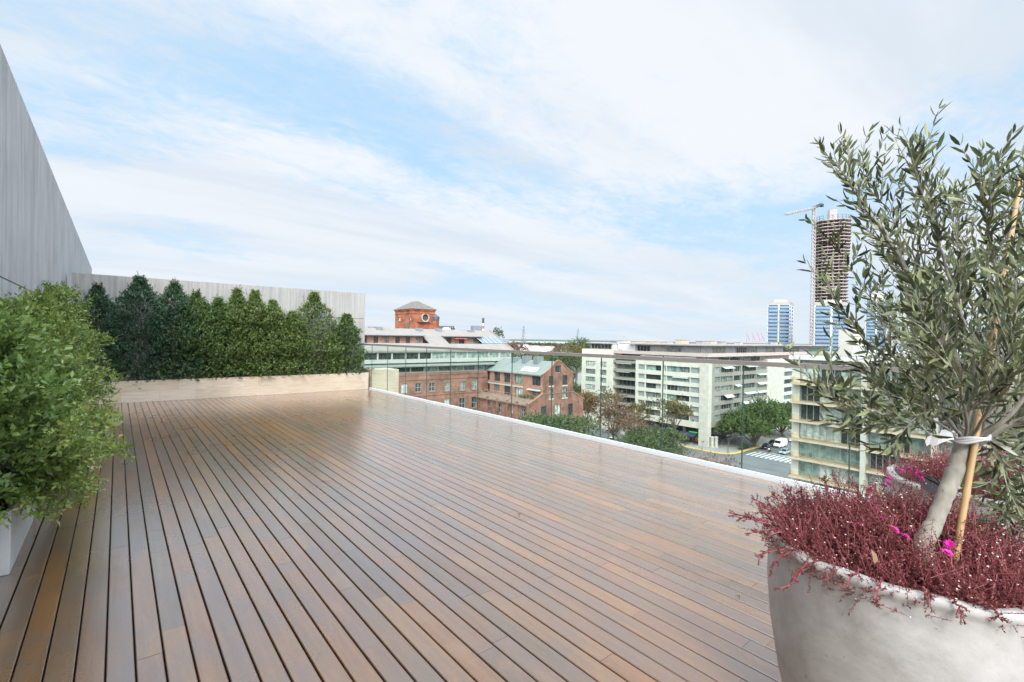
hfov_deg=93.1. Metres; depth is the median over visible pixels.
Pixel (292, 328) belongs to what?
shrub
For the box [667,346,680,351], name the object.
window
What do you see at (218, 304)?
shrub
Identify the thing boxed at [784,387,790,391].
window
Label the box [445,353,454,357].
window
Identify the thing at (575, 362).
park tree
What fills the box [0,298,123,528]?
hedge shrub
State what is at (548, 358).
park tree
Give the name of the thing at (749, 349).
window
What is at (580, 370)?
ground
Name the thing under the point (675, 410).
street tree
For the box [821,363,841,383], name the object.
window
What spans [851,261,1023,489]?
olive tree
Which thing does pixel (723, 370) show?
window
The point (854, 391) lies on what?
window
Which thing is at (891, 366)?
window
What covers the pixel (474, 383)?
window
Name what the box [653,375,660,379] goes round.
window
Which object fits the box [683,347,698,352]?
window
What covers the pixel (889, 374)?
window
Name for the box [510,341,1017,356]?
water
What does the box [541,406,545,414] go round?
window
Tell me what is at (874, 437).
window
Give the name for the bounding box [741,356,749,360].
window
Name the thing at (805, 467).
window
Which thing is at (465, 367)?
window
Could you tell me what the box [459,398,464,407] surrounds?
window
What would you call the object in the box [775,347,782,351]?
window
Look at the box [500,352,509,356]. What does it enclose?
window
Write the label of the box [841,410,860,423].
window
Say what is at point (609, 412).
street tree
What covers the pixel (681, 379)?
window
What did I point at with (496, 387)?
window
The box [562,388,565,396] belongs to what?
window
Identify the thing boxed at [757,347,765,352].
window
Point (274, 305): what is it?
shrub
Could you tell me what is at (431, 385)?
window
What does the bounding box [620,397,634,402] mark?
balcony window
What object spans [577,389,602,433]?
street tree
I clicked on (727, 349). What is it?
window
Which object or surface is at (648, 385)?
window
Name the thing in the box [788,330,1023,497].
apartment building
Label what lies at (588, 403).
street tree
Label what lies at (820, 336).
glass tower
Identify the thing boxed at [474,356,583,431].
brick building
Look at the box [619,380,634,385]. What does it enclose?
balcony window
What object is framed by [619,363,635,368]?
balcony window
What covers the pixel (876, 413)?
window
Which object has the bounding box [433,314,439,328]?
chimney pipe
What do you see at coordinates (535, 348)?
shed
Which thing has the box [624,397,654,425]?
street tree
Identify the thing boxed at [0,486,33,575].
trough planter
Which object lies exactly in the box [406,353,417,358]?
window
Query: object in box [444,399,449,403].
window
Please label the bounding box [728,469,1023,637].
trailing plant
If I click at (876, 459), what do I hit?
window
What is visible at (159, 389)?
stone planter
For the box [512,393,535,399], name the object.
terrace plant
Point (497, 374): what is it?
window
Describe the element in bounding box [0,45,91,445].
concrete wall
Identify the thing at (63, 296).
hedge shrub
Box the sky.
[0,0,1023,346]
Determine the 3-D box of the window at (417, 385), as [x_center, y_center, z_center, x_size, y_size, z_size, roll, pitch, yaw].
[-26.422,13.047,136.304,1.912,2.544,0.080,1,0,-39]
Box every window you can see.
[364,353,376,359]
[373,336,377,342]
[379,353,390,359]
[393,353,404,358]
[395,337,399,342]
[397,367,409,371]
[401,384,406,392]
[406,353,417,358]
[411,367,422,371]
[415,383,420,391]
[420,353,430,358]
[421,314,428,321]
[425,367,436,370]
[429,382,434,390]
[432,353,442,358]
[439,366,449,370]
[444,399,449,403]
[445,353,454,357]
[445,382,449,390]
[451,366,461,369]
[456,352,465,357]
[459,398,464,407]
[460,381,464,389]
[464,365,473,369]
[468,352,476,357]
[471,338,475,343]
[472,380,476,388]
[472,397,474,407]
[476,365,485,369]
[479,352,487,357]
[489,352,497,357]
[494,384,499,389]
[495,372,499,380]
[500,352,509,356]
[504,373,509,382]
[505,386,510,394]
[516,374,522,383]
[516,387,521,396]
[533,376,540,385]
[533,389,540,395]
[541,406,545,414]
[555,366,559,372]
[555,404,559,415]
[562,375,566,384]
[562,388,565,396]
[568,403,571,414]
[586,361,594,365]
[586,368,594,373]
[586,376,594,381]
[586,384,594,389]
[591,344,611,348]
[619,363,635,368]
[619,372,635,377]
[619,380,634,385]
[619,388,634,394]
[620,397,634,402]
[622,354,640,355]
[638,346,649,350]
[646,365,655,369]
[646,374,652,378]
[646,383,655,388]
[646,391,654,397]
[651,346,664,351]
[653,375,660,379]
[654,410,659,415]
[656,365,660,370]
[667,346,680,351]
[667,366,679,371]
[667,376,679,381]
[667,385,677,390]
[667,394,676,399]
[677,395,688,401]
[678,386,688,391]
[678,414,688,420]
[680,367,689,372]
[680,377,689,382]
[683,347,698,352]
[701,347,712,352]
[713,347,724,352]
[715,367,719,372]
[720,404,730,409]
[721,367,730,372]
[721,376,730,381]
[721,385,730,390]
[721,395,730,400]
[725,347,735,352]
[730,356,739,360]
[734,366,739,371]
[736,347,745,352]
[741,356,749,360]
[742,366,754,370]
[742,374,754,379]
[742,383,753,387]
[747,347,755,352]
[751,357,759,360]
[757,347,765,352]
[757,366,764,369]
[766,347,774,351]
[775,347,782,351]
[784,371,791,375]
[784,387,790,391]
[792,347,798,351]
[799,347,805,351]
[799,460,818,477]
[799,479,818,484]
[800,404,819,419]
[800,423,819,440]
[800,442,818,458]
[801,362,820,382]
[801,385,819,401]
[819,445,839,462]
[819,464,839,482]
[819,483,838,488]
[820,387,840,403]
[820,406,840,423]
[820,426,840,443]
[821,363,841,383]
[840,429,859,446]
[840,448,859,466]
[840,468,859,485]
[841,389,860,405]
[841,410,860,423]
[842,364,860,385]
[869,474,886,491]
[870,432,889,448]
[870,453,889,471]
[871,365,890,387]
[871,390,890,403]
[874,412,889,429]
[889,456,909,464]
[890,415,910,431]
[890,436,910,453]
[891,366,911,387]
[891,395,909,410]
[910,437,930,456]
[911,416,930,435]
[941,442,953,459]
[942,421,961,430]
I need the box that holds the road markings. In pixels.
[746,451,790,462]
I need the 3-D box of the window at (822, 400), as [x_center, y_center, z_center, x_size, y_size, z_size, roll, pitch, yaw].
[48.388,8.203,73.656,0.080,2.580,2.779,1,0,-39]
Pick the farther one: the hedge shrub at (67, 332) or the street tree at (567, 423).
the street tree at (567, 423)
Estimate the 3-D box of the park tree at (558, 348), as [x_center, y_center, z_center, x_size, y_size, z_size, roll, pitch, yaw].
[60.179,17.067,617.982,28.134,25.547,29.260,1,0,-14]
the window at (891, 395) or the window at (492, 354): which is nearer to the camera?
the window at (891, 395)
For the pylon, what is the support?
on the ground
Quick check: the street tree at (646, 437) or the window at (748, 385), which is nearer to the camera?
the street tree at (646, 437)
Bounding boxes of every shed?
[533,346,539,350]
[539,346,544,351]
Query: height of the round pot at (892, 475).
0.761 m
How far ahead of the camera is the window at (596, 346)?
185.65 m
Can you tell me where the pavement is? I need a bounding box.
[574,373,791,452]
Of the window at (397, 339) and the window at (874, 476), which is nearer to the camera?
the window at (874, 476)
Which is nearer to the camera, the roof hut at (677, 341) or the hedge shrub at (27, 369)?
the hedge shrub at (27, 369)
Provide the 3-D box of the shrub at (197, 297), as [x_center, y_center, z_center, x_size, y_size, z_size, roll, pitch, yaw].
[-6.861,-0.130,10.550,1.739,2.079,1.119,1,0,-39]
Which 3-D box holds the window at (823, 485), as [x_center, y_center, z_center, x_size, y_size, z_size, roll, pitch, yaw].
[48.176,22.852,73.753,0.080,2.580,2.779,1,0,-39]
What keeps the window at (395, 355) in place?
in the warehouse
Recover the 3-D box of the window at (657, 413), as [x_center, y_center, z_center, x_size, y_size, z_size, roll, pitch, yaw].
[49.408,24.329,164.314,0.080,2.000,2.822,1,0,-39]
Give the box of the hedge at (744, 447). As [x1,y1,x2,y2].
[738,445,748,449]
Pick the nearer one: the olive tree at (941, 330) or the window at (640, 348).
the olive tree at (941, 330)
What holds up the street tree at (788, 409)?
on the road
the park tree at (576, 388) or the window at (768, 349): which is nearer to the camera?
the window at (768, 349)
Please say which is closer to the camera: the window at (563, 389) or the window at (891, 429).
the window at (891, 429)
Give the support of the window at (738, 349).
in the apartment building at (710, 392)
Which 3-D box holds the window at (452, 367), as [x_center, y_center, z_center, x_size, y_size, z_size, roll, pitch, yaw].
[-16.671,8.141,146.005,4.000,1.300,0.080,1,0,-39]
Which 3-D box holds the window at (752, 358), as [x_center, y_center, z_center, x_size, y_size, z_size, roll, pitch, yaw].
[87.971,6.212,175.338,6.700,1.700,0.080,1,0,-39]
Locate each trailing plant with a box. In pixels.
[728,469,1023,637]
[871,442,1023,532]
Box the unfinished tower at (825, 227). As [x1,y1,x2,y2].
[813,209,851,320]
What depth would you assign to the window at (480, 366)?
151.82 m
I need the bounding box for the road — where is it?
[578,372,790,478]
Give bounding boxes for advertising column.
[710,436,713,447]
[714,436,717,447]
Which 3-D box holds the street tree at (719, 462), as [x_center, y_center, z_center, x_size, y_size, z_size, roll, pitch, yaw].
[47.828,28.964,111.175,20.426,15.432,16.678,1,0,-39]
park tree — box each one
[493,327,503,337]
[507,340,528,356]
[513,353,544,360]
[538,348,571,368]
[552,345,568,351]
[555,350,581,383]
[560,343,584,381]
[562,336,590,380]
[573,382,580,394]
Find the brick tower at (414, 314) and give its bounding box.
[394,301,436,328]
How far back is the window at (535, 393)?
134.68 m
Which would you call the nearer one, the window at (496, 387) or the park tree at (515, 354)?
the window at (496, 387)
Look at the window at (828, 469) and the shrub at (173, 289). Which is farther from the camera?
the window at (828, 469)
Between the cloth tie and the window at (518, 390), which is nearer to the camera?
the cloth tie
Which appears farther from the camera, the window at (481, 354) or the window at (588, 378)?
the window at (588, 378)
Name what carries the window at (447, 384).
in the warehouse
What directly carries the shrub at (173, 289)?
on the stone planter at (159, 389)
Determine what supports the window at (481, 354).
in the warehouse
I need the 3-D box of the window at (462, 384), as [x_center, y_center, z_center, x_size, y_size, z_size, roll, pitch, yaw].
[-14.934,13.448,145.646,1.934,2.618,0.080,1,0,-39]
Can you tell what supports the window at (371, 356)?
in the warehouse
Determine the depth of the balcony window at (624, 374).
176.93 m
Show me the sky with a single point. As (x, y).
(607, 170)
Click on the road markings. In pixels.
(769, 456)
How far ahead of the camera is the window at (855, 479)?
71.62 m
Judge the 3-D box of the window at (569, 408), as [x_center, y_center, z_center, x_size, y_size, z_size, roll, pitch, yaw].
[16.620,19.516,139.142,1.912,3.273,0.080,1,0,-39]
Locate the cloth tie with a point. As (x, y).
(932, 440)
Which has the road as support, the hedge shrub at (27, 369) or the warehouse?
the warehouse
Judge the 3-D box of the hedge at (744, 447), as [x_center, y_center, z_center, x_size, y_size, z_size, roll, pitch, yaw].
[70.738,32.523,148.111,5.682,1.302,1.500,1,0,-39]
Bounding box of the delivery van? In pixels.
[773,438,786,447]
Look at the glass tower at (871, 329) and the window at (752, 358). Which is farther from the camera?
the glass tower at (871, 329)
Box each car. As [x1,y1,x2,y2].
[760,443,771,449]
[779,448,790,454]
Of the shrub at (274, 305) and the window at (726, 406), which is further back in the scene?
the window at (726, 406)
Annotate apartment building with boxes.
[581,343,837,446]
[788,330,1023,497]
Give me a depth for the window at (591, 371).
187.28 m
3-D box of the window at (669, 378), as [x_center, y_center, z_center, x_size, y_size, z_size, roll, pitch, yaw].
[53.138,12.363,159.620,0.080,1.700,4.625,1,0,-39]
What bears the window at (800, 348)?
in the apartment building at (710, 392)
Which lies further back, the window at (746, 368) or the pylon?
the pylon
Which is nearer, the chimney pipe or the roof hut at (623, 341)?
the chimney pipe
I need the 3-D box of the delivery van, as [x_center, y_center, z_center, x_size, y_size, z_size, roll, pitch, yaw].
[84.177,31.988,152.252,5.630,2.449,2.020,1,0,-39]
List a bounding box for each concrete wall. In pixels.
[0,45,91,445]
[71,273,364,379]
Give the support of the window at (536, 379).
in the brick building at (529, 376)
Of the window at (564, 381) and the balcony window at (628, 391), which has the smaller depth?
the window at (564, 381)
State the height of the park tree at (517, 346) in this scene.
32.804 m
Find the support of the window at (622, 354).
in the apartment building at (710, 392)
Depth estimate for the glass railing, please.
6.05 m
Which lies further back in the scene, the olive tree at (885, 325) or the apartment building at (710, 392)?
the apartment building at (710, 392)
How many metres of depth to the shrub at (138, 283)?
9.89 m
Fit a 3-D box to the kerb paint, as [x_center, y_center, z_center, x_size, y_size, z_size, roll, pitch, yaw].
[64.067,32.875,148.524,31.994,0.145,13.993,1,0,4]
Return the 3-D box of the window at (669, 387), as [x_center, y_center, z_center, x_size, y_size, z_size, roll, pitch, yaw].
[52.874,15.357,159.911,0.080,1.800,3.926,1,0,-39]
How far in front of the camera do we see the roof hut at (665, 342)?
179.93 m
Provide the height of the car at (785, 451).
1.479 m
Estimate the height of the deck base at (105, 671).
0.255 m
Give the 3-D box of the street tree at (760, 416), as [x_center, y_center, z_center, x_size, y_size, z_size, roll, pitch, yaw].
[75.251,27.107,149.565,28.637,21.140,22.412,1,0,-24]
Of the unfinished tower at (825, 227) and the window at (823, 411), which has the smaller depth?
the window at (823, 411)
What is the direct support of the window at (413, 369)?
in the warehouse
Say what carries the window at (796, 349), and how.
in the apartment building at (710, 392)
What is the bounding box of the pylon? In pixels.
[521,327,525,344]
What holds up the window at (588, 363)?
in the apartment building at (710, 392)
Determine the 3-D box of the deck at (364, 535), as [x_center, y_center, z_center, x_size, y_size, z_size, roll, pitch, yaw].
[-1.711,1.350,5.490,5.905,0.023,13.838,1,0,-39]
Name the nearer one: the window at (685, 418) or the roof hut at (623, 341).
the window at (685, 418)
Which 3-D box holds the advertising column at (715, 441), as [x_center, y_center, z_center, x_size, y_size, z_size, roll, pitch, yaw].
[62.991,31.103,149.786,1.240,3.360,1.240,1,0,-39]
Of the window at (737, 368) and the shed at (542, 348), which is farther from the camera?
the shed at (542, 348)
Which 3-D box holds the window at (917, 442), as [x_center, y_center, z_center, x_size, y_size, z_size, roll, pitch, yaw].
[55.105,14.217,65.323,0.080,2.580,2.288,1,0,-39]
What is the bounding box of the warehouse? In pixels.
[364,326,513,409]
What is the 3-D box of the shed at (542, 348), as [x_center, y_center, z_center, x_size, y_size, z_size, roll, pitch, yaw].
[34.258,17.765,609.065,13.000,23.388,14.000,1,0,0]
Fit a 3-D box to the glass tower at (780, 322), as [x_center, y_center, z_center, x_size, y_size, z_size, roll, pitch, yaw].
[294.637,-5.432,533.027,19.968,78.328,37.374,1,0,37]
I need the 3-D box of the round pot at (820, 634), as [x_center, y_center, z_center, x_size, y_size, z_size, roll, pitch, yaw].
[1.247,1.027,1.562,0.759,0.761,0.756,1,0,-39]
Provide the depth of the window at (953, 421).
63.09 m
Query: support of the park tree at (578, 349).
on the lawn
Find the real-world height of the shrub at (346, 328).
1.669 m
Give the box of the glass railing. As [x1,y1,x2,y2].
[359,343,1002,504]
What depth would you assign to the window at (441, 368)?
143.35 m
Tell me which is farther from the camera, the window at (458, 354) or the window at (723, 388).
the window at (723, 388)
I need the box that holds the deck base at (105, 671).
[0,406,258,681]
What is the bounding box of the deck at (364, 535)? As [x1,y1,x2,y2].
[0,389,852,681]
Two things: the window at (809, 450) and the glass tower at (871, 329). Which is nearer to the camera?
the window at (809, 450)
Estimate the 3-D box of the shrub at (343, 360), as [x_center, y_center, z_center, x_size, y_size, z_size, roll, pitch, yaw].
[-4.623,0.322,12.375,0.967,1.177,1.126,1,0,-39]
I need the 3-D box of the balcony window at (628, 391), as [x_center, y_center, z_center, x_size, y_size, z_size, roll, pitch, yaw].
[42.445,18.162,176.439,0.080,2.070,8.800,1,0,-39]
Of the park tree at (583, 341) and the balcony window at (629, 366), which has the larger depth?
the park tree at (583, 341)
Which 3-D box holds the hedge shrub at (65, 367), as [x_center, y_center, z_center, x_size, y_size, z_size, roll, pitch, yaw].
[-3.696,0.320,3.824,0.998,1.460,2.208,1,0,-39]
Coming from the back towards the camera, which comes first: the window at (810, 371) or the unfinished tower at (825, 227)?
the unfinished tower at (825, 227)
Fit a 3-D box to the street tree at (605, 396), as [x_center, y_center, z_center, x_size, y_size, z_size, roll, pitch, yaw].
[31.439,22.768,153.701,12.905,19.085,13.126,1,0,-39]
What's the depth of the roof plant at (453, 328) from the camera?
181.84 m
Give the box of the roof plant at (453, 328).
[439,326,454,329]
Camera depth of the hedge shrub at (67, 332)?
4.73 m
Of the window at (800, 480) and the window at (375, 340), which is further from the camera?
the window at (375, 340)
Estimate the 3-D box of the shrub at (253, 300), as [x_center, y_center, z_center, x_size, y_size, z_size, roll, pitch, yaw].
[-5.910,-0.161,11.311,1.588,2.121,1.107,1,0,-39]
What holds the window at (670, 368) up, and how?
in the apartment building at (710, 392)
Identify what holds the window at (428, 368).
in the warehouse
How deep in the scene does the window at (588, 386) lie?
187.15 m
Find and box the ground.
[510,339,960,371]
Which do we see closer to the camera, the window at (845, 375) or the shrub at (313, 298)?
the shrub at (313, 298)
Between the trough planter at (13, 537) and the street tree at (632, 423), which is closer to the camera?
the trough planter at (13, 537)
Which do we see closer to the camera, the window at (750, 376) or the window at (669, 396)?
the window at (669, 396)
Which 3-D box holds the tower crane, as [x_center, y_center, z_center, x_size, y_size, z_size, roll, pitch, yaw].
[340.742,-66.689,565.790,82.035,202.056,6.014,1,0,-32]
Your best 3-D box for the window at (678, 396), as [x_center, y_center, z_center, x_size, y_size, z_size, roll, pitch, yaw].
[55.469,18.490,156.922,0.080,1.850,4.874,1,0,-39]
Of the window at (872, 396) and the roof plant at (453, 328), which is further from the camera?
the roof plant at (453, 328)
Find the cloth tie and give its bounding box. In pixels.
[924,429,991,445]
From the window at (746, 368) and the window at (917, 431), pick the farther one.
the window at (746, 368)
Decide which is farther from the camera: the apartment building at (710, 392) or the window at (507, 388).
the apartment building at (710, 392)
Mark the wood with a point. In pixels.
(555, 344)
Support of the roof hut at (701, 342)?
on the apartment building at (710, 392)
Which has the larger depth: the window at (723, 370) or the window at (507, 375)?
the window at (723, 370)
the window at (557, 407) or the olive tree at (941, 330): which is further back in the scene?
the window at (557, 407)
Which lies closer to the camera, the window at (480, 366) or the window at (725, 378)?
the window at (480, 366)
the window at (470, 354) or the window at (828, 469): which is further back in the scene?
the window at (470, 354)
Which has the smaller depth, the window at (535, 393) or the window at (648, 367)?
the window at (535, 393)
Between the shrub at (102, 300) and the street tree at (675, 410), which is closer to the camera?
the shrub at (102, 300)
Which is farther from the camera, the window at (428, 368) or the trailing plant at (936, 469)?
the window at (428, 368)
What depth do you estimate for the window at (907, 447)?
66.78 m
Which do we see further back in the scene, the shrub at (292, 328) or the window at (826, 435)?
the window at (826, 435)
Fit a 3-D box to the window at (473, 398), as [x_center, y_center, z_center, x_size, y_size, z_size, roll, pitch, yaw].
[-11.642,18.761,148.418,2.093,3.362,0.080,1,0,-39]
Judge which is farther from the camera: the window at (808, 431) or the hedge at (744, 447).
the hedge at (744, 447)
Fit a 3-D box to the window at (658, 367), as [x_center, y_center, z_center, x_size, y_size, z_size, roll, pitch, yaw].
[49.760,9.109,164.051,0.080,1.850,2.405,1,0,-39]
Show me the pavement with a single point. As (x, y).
(726, 445)
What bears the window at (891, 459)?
in the apartment building at (816, 450)
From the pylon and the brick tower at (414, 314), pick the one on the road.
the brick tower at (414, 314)
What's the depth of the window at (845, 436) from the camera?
71.91 m
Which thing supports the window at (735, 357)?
in the apartment building at (710, 392)
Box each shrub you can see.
[0,288,121,471]
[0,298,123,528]
[0,397,135,524]
[7,285,116,435]
[26,281,128,416]
[37,280,143,405]
[65,281,147,381]
[91,272,192,382]
[120,277,223,381]
[150,288,241,380]
[180,294,250,381]
[197,284,274,378]
[218,289,287,377]
[240,298,308,378]
[264,310,319,375]
[271,290,346,375]
[310,333,351,373]
[316,313,375,374]
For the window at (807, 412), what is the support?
in the apartment building at (816, 450)
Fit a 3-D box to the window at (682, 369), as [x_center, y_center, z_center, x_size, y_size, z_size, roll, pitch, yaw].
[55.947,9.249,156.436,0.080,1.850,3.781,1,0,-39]
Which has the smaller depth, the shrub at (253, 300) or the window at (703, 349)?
the shrub at (253, 300)
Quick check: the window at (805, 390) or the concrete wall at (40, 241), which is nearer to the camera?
the concrete wall at (40, 241)
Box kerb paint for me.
[684,445,761,453]
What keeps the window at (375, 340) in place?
in the warehouse
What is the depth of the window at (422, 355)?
139.21 m
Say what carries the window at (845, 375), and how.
in the apartment building at (816, 450)
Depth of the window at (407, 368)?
135.06 m
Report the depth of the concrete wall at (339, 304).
11.31 m
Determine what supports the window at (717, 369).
in the apartment building at (710, 392)
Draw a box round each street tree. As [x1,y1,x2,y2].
[515,391,605,437]
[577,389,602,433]
[579,391,602,420]
[590,390,639,438]
[593,386,623,439]
[607,414,691,455]
[611,400,652,440]
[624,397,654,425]
[651,394,697,450]
[683,436,740,466]
[683,451,705,459]
[713,396,790,446]
[769,393,791,436]
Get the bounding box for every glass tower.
[767,300,792,344]
[814,300,850,350]
[865,295,886,350]
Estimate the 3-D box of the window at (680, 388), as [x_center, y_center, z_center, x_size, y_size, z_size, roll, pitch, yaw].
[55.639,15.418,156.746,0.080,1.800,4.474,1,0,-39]
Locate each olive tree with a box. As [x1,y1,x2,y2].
[777,98,1023,575]
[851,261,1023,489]
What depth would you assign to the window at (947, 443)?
63.29 m
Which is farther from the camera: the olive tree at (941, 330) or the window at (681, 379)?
the window at (681, 379)
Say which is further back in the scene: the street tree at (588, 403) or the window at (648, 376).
the window at (648, 376)
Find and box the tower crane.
[784,203,823,344]
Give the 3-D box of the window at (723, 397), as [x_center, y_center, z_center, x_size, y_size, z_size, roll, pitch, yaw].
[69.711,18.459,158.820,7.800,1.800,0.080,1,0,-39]
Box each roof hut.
[617,340,630,342]
[645,341,661,343]
[661,341,672,343]
[675,339,688,343]
[696,341,707,343]
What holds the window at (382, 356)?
in the warehouse
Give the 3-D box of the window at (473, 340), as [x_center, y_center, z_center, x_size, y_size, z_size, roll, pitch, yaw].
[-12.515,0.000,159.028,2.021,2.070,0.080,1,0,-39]
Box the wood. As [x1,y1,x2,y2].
[511,341,686,362]
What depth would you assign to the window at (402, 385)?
133.55 m
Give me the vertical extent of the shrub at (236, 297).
2.207 m
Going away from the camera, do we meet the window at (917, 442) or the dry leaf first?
the dry leaf
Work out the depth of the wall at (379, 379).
13.03 m
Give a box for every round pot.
[767,508,1023,681]
[885,463,1023,547]
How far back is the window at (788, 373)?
189.49 m
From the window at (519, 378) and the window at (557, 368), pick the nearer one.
the window at (557, 368)
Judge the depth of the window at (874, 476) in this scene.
69.08 m
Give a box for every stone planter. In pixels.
[76,371,365,405]
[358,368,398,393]
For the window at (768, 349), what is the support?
in the apartment building at (710, 392)
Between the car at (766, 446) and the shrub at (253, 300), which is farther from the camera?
the car at (766, 446)
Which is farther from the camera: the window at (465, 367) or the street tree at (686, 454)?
the window at (465, 367)
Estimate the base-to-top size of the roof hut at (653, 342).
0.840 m
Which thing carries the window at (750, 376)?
in the apartment building at (710, 392)
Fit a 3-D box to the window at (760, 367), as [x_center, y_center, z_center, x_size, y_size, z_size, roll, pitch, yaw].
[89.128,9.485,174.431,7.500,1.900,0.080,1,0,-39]
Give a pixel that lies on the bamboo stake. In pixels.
(965, 499)
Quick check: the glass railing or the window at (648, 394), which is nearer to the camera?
the glass railing
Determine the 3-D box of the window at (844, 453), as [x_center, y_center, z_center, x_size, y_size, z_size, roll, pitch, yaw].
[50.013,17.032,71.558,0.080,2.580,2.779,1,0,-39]
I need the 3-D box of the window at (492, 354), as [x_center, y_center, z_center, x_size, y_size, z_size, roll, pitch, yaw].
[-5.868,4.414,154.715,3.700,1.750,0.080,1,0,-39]
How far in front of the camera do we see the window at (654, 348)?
170.86 m
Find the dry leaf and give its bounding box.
[871,550,877,562]
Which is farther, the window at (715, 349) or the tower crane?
the tower crane
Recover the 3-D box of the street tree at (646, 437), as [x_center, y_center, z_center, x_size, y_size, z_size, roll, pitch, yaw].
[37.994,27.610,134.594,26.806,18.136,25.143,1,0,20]
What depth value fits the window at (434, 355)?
141.82 m
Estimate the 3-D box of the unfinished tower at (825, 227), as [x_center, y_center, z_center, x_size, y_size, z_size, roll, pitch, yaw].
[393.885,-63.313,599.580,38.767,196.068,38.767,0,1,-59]
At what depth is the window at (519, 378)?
140.41 m
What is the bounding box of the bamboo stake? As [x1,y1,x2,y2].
[953,178,1022,563]
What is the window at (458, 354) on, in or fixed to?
in the warehouse
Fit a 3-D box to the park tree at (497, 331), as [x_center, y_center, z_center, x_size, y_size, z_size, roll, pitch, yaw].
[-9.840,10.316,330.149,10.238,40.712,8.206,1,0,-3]
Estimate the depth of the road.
135.93 m

